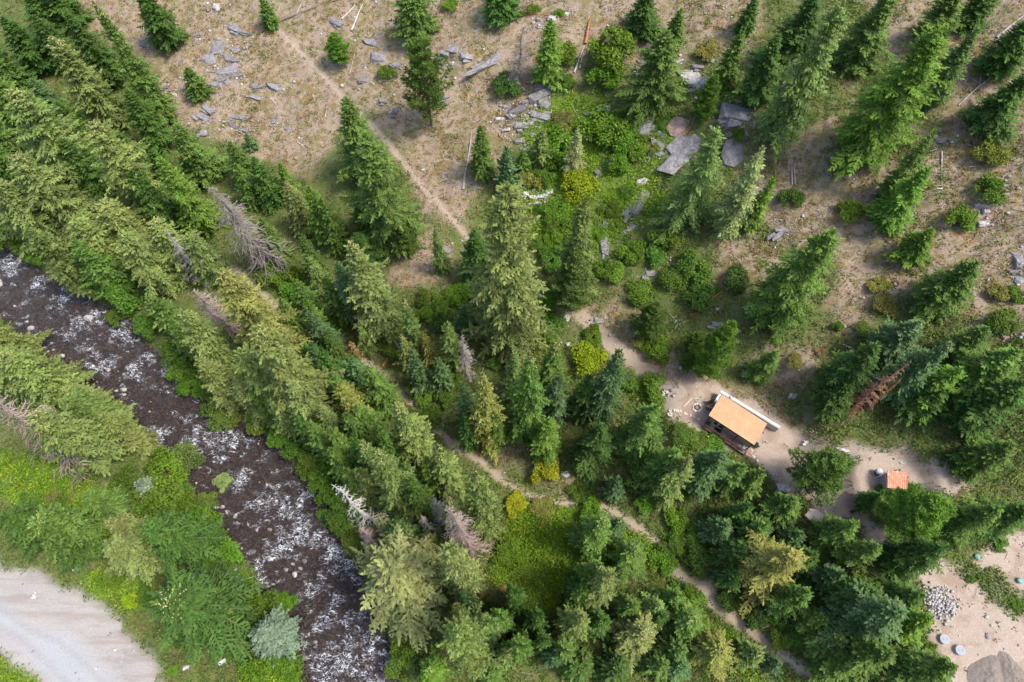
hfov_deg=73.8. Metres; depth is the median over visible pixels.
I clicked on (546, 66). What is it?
fir tree
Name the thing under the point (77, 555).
fir tree
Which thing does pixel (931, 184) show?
shrub
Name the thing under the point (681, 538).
shrub
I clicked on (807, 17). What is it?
fir tree
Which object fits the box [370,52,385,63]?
boulder
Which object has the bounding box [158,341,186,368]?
shrub
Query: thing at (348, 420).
fir tree
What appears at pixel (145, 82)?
fir tree
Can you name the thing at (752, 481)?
fir tree
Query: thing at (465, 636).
fir tree
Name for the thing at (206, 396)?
shrub
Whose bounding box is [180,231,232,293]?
fir tree
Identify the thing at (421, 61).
pine tree
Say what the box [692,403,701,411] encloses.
fire pit
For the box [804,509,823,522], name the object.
boulder
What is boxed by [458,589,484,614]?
young spruce
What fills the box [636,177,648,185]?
boulder
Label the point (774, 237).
boulder
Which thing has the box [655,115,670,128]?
shrub
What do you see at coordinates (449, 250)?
boulder
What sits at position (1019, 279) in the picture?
boulder
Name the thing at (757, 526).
fir tree
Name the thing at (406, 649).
shrub
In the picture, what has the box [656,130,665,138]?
boulder
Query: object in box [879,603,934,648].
fir tree
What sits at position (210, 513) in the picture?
shrub
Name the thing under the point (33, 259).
shrub
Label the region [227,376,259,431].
fir tree
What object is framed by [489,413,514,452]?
fir tree
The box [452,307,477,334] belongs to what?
young spruce
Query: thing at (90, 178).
fir tree
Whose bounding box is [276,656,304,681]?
shrub
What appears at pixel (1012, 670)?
gravel pile
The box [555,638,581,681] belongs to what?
fir tree
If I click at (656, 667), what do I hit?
fir tree
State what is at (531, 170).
shrub
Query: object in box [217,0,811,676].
trail
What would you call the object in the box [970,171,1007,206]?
shrub
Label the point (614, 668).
fir tree
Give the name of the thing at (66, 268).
fir tree
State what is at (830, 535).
spruce tree
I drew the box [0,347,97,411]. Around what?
fir tree
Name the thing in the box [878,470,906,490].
shed
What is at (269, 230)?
fir tree
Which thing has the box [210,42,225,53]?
boulder
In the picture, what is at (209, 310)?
dead tree
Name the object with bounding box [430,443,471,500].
fir tree
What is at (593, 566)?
fir tree
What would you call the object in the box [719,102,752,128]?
boulder
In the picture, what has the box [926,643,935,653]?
shrub
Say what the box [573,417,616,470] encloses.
fir tree
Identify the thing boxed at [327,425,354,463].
fir tree
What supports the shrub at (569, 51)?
on the ground at (470, 24)
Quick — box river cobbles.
[0,253,388,681]
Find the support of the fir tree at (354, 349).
on the ground at (470, 24)
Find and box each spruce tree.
[305,254,336,301]
[357,325,379,357]
[430,226,452,277]
[499,350,522,403]
[559,127,586,174]
[636,588,665,629]
[648,126,726,242]
[706,145,765,245]
[722,516,809,619]
[740,349,781,388]
[744,265,789,331]
[804,510,860,563]
[806,340,881,405]
[830,536,882,574]
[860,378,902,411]
[876,527,950,582]
[890,364,967,425]
[930,492,1005,552]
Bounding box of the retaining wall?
[713,390,779,431]
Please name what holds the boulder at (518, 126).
on the ground at (470, 24)
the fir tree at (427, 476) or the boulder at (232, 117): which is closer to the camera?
the fir tree at (427, 476)
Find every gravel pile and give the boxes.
[967,655,1003,681]
[997,651,1023,681]
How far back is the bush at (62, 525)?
84.53 m
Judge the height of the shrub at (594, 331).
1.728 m
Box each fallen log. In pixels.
[282,0,334,20]
[351,4,362,30]
[441,175,482,188]
[462,131,471,189]
[573,46,584,72]
[584,17,590,43]
[937,151,949,191]
[958,77,990,105]
[996,15,1023,37]
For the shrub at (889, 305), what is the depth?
87.77 m
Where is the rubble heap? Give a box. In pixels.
[921,573,961,627]
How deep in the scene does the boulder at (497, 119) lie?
107.87 m
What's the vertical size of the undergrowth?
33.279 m
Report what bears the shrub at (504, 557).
on the ground at (470, 24)
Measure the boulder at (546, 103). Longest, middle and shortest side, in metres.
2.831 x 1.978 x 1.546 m
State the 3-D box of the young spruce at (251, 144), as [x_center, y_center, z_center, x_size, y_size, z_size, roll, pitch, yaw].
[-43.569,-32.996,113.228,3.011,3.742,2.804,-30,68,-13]
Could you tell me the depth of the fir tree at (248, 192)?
106.86 m
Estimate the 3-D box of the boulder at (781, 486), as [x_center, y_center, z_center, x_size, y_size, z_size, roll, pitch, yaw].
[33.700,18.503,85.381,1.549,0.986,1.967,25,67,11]
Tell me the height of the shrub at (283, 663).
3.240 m
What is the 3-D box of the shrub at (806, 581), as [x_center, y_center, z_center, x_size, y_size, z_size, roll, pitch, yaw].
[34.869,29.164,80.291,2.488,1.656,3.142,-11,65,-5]
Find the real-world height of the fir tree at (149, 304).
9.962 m
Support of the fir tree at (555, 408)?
on the ground at (470, 24)
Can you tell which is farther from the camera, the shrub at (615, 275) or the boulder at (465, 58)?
the boulder at (465, 58)
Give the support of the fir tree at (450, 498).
on the ground at (470, 24)
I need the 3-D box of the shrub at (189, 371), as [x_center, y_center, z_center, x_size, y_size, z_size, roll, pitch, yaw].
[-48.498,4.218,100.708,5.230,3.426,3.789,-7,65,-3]
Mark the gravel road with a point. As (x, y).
(48, 621)
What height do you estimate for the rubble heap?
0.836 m
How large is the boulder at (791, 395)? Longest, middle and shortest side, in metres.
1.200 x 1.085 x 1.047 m
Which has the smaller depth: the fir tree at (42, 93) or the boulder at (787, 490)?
the boulder at (787, 490)
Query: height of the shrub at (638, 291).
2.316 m
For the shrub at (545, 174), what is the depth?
103.92 m
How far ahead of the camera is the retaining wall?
88.70 m
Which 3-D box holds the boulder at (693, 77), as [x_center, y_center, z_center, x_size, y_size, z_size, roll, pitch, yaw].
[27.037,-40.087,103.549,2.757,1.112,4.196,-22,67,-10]
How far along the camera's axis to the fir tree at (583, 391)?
87.34 m
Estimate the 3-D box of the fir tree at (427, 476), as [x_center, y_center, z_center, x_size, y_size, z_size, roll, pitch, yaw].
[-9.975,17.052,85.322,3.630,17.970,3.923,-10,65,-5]
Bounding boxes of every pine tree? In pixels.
[322,31,350,64]
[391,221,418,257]
[400,34,453,126]
[551,248,596,311]
[630,299,669,340]
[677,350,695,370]
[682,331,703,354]
[690,319,740,379]
[691,74,721,122]
[785,444,855,507]
[874,481,957,543]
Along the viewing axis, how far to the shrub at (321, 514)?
92.38 m
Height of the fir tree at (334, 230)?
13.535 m
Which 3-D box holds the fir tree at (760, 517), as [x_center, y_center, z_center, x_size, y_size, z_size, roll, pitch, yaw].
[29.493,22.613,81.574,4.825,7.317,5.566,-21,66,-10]
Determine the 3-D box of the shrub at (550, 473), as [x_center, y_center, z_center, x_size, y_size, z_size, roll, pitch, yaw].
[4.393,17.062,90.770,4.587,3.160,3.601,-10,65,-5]
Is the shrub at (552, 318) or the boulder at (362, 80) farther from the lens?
the boulder at (362, 80)
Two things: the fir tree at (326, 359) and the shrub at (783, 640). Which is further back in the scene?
the fir tree at (326, 359)
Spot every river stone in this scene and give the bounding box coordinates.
[27,326,34,330]
[192,433,198,438]
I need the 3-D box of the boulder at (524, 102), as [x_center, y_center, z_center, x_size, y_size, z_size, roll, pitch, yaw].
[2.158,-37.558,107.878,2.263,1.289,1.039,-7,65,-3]
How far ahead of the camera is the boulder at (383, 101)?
112.59 m
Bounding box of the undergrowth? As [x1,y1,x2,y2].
[0,0,1023,681]
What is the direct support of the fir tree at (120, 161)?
on the ground at (470, 24)
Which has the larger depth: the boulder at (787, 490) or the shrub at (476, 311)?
the shrub at (476, 311)
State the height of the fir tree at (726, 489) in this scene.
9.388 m
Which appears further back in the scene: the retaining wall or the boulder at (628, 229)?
the boulder at (628, 229)
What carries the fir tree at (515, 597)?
on the ground at (470, 24)
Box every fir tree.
[0,16,56,77]
[0,45,50,96]
[0,73,68,142]
[0,117,54,171]
[0,144,58,227]
[0,177,70,259]
[0,321,53,358]
[0,343,76,414]
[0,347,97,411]
[4,86,104,192]
[5,149,115,240]
[19,0,69,38]
[23,404,127,483]
[24,226,105,299]
[28,78,69,113]
[31,14,79,74]
[41,0,95,31]
[43,355,89,384]
[45,34,131,129]
[48,537,103,574]
[52,100,100,153]
[57,138,117,202]
[60,381,121,416]
[60,387,117,423]
[63,12,127,93]
[65,214,137,277]
[69,237,135,300]
[82,395,136,416]
[84,117,196,227]
[91,0,181,127]
[93,195,160,271]
[98,408,151,445]
[103,509,158,536]
[110,127,154,173]
[110,228,188,298]
[121,427,160,460]
[122,88,175,156]
[126,170,188,234]
[136,0,189,55]
[144,294,176,338]
[145,216,203,283]
[147,149,195,204]
[151,297,194,337]
[156,156,227,237]
[167,318,198,360]
[171,123,228,188]
[175,307,248,378]
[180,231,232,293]
[181,67,217,102]
[193,355,247,417]
[215,266,313,358]
[215,365,247,399]
[225,141,254,186]
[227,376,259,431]
[233,163,261,211]
[233,343,287,408]
[246,322,345,418]
[247,156,287,214]
[248,388,279,428]
[257,217,292,264]
[258,0,279,34]
[267,396,300,441]
[276,163,304,199]
[278,297,315,341]
[282,181,314,238]
[284,378,337,424]
[289,407,317,455]
[290,278,324,322]
[298,232,333,280]
[300,342,313,368]
[302,297,337,340]
[303,185,344,256]
[304,420,332,466]
[306,310,348,358]
[307,341,327,382]
[314,402,347,435]
[317,198,349,257]
[317,347,353,382]
[320,330,358,362]
[321,277,353,333]
[325,447,354,483]
[327,371,363,411]
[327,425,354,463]
[331,380,372,413]
[332,261,364,331]
[335,358,351,381]
[335,383,381,420]
[336,95,400,187]
[338,129,429,264]
[340,411,372,446]
[342,467,369,509]
[343,231,383,272]
[343,240,404,347]
[346,356,367,391]
[346,437,361,467]
[347,341,363,360]
[348,195,370,234]
[349,512,450,653]
[351,403,393,447]
[352,467,383,511]
[353,439,397,473]
[359,365,403,421]
[359,447,426,522]
[376,426,401,462]
[387,0,440,52]
[388,400,435,472]
[392,333,419,372]
[397,298,427,353]
[398,462,423,484]
[405,474,440,520]
[417,643,454,681]
[418,333,441,367]
[419,455,444,503]
[430,357,454,393]
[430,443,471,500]
[431,448,466,501]
[435,601,503,681]
[436,321,469,371]
[436,538,489,606]
[439,492,472,545]
[449,598,471,619]
[452,412,481,453]
[454,380,476,428]
[457,229,491,287]
[458,175,560,376]
[463,470,506,542]
[463,653,494,681]
[465,125,499,181]
[468,372,508,464]
[479,0,523,30]
[480,612,509,648]
[481,663,510,681]
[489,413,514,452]
[489,607,516,639]
[495,643,515,670]
[500,581,532,617]
[500,629,535,666]
[505,354,550,446]
[511,631,534,661]
[513,150,533,178]
[522,605,549,633]
[526,128,551,169]
[529,18,567,92]
[530,629,555,654]
[538,341,572,404]
[540,644,567,669]
[542,374,569,433]
[543,636,578,668]
[550,195,601,300]
[551,604,592,643]
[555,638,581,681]
[559,644,596,681]
[560,578,590,609]
[563,446,605,487]
[564,507,613,561]
[567,373,594,425]
[570,556,606,583]
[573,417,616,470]
[581,347,635,425]
[581,564,619,609]
[584,606,614,642]
[591,636,634,681]
[605,535,647,587]
[607,515,625,541]
[608,598,659,674]
[610,402,667,472]
[610,589,642,631]
[611,27,690,127]
[618,0,664,43]
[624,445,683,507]
[633,649,673,681]
[645,455,694,511]
[651,584,685,609]
[651,595,673,641]
[651,630,691,666]
[656,596,712,646]
[661,654,691,681]
[664,7,690,55]
[681,448,735,502]
[685,619,744,681]
[694,511,738,544]
[705,534,752,570]
[710,565,743,594]
[711,460,748,502]
[713,29,748,100]
[718,499,755,529]
[725,32,782,109]
[730,0,759,37]
[730,466,766,501]
[730,632,765,671]
[733,518,769,546]
[734,505,774,546]
[739,227,845,346]
[740,176,776,234]
[751,0,853,163]
[755,491,802,532]
[760,578,813,623]
[761,648,784,679]
[766,0,822,81]
[789,605,829,637]
[792,542,819,578]
[798,625,849,663]
[805,649,855,681]
[806,383,854,424]
[807,603,835,625]
[813,576,909,644]
[819,635,860,661]
[820,624,897,681]
[821,570,879,614]
[826,23,955,181]
[828,0,897,78]
[841,575,884,593]
[853,490,881,514]
[859,315,923,369]
[862,165,932,239]
[862,340,954,413]
[867,574,925,609]
[875,127,938,200]
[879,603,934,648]
[881,641,958,681]
[883,227,936,272]
[893,388,945,432]
[905,0,963,55]
[909,258,981,328]
[917,27,980,111]
[925,324,992,366]
[931,344,1022,420]
[937,374,1023,442]
[945,437,1018,487]
[953,72,1023,147]
[954,0,1001,36]
[970,19,1023,83]
[971,491,1023,545]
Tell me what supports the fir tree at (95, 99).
on the ground at (470, 24)
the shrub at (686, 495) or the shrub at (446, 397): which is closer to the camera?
the shrub at (686, 495)
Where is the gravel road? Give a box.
[0,560,167,681]
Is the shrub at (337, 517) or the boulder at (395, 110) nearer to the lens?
the shrub at (337, 517)
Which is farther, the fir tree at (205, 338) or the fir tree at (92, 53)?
the fir tree at (92, 53)
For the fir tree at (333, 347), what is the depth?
94.12 m
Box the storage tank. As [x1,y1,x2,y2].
[873,468,882,475]
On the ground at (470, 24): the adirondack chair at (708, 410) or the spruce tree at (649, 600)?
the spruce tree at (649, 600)
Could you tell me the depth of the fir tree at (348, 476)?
84.65 m
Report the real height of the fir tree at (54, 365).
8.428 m
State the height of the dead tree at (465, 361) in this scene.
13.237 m
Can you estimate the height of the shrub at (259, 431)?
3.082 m
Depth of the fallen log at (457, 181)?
107.65 m
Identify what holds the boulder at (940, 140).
on the ground at (470, 24)
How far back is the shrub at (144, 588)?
86.76 m
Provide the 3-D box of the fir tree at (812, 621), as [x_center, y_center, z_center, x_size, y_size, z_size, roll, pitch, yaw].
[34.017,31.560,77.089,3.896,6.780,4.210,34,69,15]
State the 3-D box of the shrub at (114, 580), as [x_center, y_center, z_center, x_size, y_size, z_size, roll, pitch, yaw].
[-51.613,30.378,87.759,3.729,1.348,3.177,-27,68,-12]
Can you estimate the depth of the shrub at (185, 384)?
99.93 m
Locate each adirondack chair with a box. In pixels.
[704,399,713,405]
[704,406,712,413]
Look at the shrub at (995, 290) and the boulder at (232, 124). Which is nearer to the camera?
the shrub at (995, 290)
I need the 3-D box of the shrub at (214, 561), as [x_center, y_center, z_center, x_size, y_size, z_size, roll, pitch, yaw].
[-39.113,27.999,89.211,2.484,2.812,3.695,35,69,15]
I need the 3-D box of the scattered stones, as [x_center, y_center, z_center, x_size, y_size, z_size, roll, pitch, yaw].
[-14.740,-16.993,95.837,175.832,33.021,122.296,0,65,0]
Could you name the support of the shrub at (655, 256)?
on the ground at (470, 24)
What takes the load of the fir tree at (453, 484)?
on the ground at (470, 24)
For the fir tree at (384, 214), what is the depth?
94.06 m
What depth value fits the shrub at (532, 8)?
110.19 m
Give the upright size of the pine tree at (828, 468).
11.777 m
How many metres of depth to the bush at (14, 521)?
84.30 m
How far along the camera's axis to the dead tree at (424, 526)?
86.14 m
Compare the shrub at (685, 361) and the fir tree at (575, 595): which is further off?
the shrub at (685, 361)
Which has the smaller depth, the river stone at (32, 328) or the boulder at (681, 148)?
the boulder at (681, 148)
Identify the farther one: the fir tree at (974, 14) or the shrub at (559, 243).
the shrub at (559, 243)
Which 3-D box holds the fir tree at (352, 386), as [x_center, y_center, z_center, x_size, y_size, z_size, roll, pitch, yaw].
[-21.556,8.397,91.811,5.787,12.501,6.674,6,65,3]
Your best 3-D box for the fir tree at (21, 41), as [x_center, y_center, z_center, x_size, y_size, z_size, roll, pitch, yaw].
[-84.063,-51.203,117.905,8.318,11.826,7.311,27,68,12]
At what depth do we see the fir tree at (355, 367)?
91.65 m
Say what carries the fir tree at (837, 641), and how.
on the ground at (470, 24)
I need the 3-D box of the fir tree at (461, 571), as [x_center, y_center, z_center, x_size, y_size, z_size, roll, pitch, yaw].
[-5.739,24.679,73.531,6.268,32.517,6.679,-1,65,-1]
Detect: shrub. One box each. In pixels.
[0,224,25,254]
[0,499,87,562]
[18,492,41,505]
[22,245,44,265]
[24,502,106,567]
[46,490,74,509]
[48,492,72,507]
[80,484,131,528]
[97,570,125,588]
[98,273,147,314]
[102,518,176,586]
[104,308,127,327]
[108,465,134,493]
[121,592,137,609]
[129,487,163,515]
[131,475,187,516]
[133,313,162,340]
[136,581,153,604]
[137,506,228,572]
[138,498,165,517]
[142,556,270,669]
[144,445,189,483]
[146,451,164,469]
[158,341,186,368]
[164,356,199,382]
[164,482,192,507]
[165,664,178,675]
[168,492,194,518]
[171,440,205,473]
[176,377,203,398]
[184,504,223,528]
[194,491,219,508]
[197,380,227,417]
[202,543,224,566]
[203,537,243,566]
[207,406,241,431]
[210,529,226,535]
[211,472,234,493]
[223,565,236,572]
[236,663,250,681]
[241,579,255,596]
[243,411,265,435]
[243,653,271,681]
[245,588,283,620]
[255,252,301,293]
[265,425,284,448]
[266,650,295,673]
[269,427,291,444]
[273,590,299,614]
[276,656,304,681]
[278,283,299,305]
[280,432,307,460]
[295,448,321,475]
[295,462,309,481]
[308,464,334,492]
[314,482,348,510]
[315,508,330,527]
[319,452,332,479]
[324,505,364,538]
[328,508,353,535]
[335,480,349,503]
[341,529,365,556]
[376,338,398,360]
[377,65,397,78]
[382,646,417,681]
[389,631,419,658]
[404,378,418,399]
[414,305,433,323]
[414,403,442,429]
[415,288,444,307]
[415,388,434,408]
[428,297,454,320]
[433,389,457,409]
[439,0,457,11]
[442,282,472,305]
[445,284,472,309]
[450,369,463,390]
[468,308,484,329]
[482,600,501,614]
[485,354,505,370]
[490,533,526,571]
[492,70,522,98]
[499,584,506,594]
[505,489,528,518]
[508,610,527,637]
[518,168,544,189]
[525,163,538,176]
[526,3,541,13]
[527,495,556,524]
[529,456,559,483]
[531,235,553,254]
[534,296,551,318]
[535,164,558,186]
[537,67,565,78]
[538,195,570,224]
[538,327,558,342]
[539,245,561,273]
[539,311,567,337]
[542,290,562,311]
[543,151,561,170]
[543,214,570,242]
[543,233,565,247]
[546,124,580,168]
[551,110,573,131]
[553,9,565,17]
[554,231,572,254]
[557,41,576,68]
[558,73,575,88]
[560,168,600,204]
[561,207,575,228]
[565,479,591,502]
[568,340,608,376]
[575,116,597,136]
[576,104,632,148]
[579,494,601,520]
[582,323,601,347]
[585,65,624,89]
[586,25,636,74]
[588,226,605,244]
[591,257,619,279]
[592,358,607,373]
[597,198,618,216]
[601,261,624,283]
[607,150,630,173]
[612,124,646,153]
[614,238,647,264]
[619,185,635,201]
[620,370,638,392]
[625,278,659,306]
[627,135,647,161]
[631,335,653,352]
[633,493,653,515]
[641,370,667,403]
[642,335,672,365]
[645,139,659,153]
[645,242,666,267]
[647,226,681,248]
[647,549,679,577]
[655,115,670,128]
[656,531,679,559]
[658,263,689,294]
[661,581,686,596]
[662,505,689,534]
[665,529,690,556]
[672,422,692,445]
[673,249,713,284]
[673,540,690,565]
[677,487,693,502]
[681,283,717,313]
[683,583,707,615]
[686,523,708,553]
[687,427,707,453]
[688,542,713,574]
[693,38,717,61]
[702,432,726,452]
[711,545,720,566]
[715,588,747,612]
[722,262,749,294]
[724,629,736,650]
[732,128,747,142]
[744,604,768,630]
[768,614,785,628]
[769,626,796,652]
[776,188,805,207]
[787,351,804,369]
[792,631,805,646]
[799,575,819,601]
[814,346,828,356]
[831,321,844,331]
[836,198,865,224]
[853,320,877,342]
[866,276,893,292]
[873,292,899,318]
[876,484,892,496]
[924,181,935,188]
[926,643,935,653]
[944,204,978,231]
[965,574,976,583]
[970,138,1011,167]
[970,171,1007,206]
[983,307,1019,334]
[984,282,1011,300]
[995,538,1008,553]
[1008,283,1023,304]
[1008,596,1023,611]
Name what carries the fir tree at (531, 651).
on the ground at (470, 24)
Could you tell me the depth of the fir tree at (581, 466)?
88.74 m
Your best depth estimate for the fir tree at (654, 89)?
97.76 m
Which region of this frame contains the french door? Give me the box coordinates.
[711,420,724,429]
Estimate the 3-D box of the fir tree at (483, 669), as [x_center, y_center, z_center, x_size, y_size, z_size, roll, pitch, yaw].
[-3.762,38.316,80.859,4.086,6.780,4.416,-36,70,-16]
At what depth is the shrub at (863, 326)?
87.52 m
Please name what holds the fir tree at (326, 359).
on the ground at (470, 24)
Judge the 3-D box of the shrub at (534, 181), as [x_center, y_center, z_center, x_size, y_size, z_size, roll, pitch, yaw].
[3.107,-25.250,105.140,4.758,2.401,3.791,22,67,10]
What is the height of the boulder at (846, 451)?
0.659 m
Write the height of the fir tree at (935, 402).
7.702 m
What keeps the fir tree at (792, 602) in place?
on the ground at (470, 24)
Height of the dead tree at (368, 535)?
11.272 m
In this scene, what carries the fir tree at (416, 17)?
on the ground at (470, 24)
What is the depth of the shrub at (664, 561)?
84.43 m
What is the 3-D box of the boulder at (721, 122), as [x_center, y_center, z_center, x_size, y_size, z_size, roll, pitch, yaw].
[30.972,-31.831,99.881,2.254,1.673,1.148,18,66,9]
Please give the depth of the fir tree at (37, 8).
120.08 m
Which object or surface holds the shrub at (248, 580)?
on the ground at (470, 24)
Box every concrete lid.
[938,634,949,643]
[954,645,965,655]
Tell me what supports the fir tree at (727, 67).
on the ground at (470, 24)
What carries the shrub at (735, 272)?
on the ground at (470, 24)
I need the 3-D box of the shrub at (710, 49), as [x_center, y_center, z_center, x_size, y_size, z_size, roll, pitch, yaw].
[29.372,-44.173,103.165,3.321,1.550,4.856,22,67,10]
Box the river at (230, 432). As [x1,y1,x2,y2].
[0,249,388,681]
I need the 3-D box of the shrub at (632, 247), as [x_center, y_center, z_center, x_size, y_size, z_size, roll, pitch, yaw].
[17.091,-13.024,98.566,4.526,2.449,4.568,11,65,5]
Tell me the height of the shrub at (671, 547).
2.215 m
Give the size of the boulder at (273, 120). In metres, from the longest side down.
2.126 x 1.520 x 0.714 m
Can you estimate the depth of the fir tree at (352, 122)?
99.90 m
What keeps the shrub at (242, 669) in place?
on the ground at (470, 24)
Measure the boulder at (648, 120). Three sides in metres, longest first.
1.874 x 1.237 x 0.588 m
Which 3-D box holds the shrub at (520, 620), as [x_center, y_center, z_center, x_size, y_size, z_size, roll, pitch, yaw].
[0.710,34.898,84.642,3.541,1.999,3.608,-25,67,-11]
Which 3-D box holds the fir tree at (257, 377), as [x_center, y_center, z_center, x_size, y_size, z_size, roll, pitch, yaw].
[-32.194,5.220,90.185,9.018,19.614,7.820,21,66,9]
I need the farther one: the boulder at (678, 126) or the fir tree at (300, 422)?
the boulder at (678, 126)
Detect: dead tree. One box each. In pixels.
[0,394,119,494]
[162,229,212,289]
[191,289,242,347]
[206,186,300,287]
[332,485,392,532]
[359,525,385,547]
[419,516,437,536]
[430,497,449,532]
[442,504,496,559]
[458,336,478,380]
[502,26,533,95]
[844,359,911,422]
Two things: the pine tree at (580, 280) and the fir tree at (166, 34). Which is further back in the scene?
the fir tree at (166, 34)
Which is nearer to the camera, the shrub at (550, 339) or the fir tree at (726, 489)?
the fir tree at (726, 489)
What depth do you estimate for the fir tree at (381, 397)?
91.06 m
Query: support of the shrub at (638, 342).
on the ground at (470, 24)
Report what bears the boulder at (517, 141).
on the ground at (470, 24)
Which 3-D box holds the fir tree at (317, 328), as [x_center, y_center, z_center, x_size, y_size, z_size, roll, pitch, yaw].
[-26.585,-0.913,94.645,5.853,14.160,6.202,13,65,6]
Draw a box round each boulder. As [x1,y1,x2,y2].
[31,591,36,598]
[139,39,147,48]
[190,112,213,123]
[192,33,201,39]
[196,130,207,136]
[200,103,217,115]
[201,53,216,64]
[207,81,221,87]
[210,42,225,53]
[211,75,231,84]
[213,3,221,13]
[216,63,237,76]
[218,658,225,665]
[219,53,239,63]
[223,78,230,84]
[226,23,251,35]
[227,115,249,120]
[227,122,235,128]
[228,73,241,78]
[230,47,238,52]
[237,128,252,133]
[245,94,261,100]
[249,84,267,91]
[266,82,279,91]
[269,118,276,126]
[329,17,342,29]
[358,76,367,83]
[363,38,376,46]
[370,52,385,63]
[379,97,386,105]
[388,61,402,69]
[390,107,398,117]
[440,45,458,57]
[442,246,452,254]
[459,52,473,64]
[462,59,496,77]
[488,49,501,62]
[495,117,505,121]
[503,104,510,108]
[504,113,518,119]
[508,104,527,114]
[511,121,529,132]
[514,137,525,144]
[519,99,528,105]
[528,84,550,104]
[529,110,551,122]
[534,194,545,198]
[536,17,542,22]
[538,99,550,110]
[543,190,553,196]
[547,15,558,21]
[561,471,569,477]
[592,317,603,324]
[594,168,602,177]
[600,233,608,259]
[621,203,631,222]
[622,222,633,234]
[628,224,637,229]
[630,189,649,216]
[634,118,654,135]
[635,59,646,70]
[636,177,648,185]
[642,270,657,280]
[646,116,655,121]
[650,137,664,151]
[653,151,664,157]
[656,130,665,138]
[657,134,700,174]
[666,116,688,136]
[674,59,684,65]
[678,70,701,86]
[686,87,695,93]
[690,75,707,94]
[691,64,703,71]
[707,321,723,329]
[716,119,726,127]
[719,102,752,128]
[721,139,742,166]
[766,227,788,242]
[773,227,788,233]
[775,482,787,492]
[782,487,790,493]
[788,393,796,398]
[804,509,823,522]
[835,447,850,453]
[892,281,898,286]
[936,136,945,142]
[973,203,988,209]
[977,220,991,227]
[982,209,989,214]
[1001,335,1009,339]
[1005,269,1022,275]
[1012,254,1023,268]
[1014,276,1023,283]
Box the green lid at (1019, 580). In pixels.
[1016,577,1022,583]
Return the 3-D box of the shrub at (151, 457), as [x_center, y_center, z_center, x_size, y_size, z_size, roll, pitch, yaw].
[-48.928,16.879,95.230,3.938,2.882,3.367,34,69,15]
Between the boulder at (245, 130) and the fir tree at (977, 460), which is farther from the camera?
the boulder at (245, 130)
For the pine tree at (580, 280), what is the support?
on the ground at (470, 24)
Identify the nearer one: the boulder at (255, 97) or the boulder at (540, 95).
the boulder at (540, 95)
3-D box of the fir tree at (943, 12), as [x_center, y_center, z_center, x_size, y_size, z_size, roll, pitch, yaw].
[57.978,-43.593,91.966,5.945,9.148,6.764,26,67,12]
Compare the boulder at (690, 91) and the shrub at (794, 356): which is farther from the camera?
the boulder at (690, 91)
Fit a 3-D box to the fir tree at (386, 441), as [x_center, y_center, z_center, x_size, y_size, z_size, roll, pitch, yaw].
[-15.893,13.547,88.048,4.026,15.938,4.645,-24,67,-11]
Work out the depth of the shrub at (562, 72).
106.68 m
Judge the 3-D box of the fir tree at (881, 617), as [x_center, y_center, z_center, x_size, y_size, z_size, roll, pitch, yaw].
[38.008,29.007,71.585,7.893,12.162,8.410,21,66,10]
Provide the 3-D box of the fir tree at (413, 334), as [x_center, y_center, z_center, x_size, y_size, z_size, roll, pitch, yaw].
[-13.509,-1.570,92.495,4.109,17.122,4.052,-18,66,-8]
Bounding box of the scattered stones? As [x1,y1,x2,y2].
[1,0,1023,681]
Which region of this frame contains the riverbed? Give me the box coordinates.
[0,245,401,681]
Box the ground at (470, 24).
[0,0,1023,681]
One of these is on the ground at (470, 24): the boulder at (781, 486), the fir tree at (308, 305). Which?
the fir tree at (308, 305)
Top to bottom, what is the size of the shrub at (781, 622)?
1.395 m
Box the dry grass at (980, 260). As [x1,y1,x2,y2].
[0,0,1023,681]
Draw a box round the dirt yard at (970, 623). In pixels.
[663,377,1023,681]
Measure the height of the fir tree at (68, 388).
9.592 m
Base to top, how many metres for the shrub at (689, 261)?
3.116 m
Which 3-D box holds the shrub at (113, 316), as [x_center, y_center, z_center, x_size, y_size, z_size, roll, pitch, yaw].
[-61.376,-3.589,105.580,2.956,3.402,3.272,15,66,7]
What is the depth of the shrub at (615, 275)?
97.62 m
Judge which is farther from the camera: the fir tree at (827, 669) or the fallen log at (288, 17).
the fallen log at (288, 17)
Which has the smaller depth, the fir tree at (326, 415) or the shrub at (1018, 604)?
the shrub at (1018, 604)
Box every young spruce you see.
[133,475,166,498]
[219,567,248,584]
[242,134,259,153]
[247,602,305,668]
[384,516,425,540]
[405,348,435,396]
[433,312,448,333]
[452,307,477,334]
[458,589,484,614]
[491,145,521,190]
[518,416,563,469]
[596,474,626,504]
[775,525,807,546]
[806,560,847,595]
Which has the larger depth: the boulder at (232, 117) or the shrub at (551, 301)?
the boulder at (232, 117)
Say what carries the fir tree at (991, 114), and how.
on the ground at (470, 24)
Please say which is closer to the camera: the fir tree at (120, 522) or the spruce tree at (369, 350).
the fir tree at (120, 522)
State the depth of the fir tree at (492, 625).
69.87 m
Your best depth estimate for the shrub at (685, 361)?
90.75 m
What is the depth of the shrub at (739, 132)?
98.07 m
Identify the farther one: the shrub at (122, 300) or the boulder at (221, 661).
the shrub at (122, 300)
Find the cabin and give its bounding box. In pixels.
[698,395,766,459]
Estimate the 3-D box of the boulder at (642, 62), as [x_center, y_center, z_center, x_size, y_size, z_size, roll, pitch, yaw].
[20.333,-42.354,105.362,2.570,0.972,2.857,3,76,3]
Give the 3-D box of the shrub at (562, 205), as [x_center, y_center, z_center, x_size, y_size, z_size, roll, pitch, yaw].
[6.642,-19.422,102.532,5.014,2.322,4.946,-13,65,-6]
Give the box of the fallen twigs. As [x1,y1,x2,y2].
[0,0,1023,681]
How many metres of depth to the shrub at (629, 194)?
101.00 m
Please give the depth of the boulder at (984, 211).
87.57 m

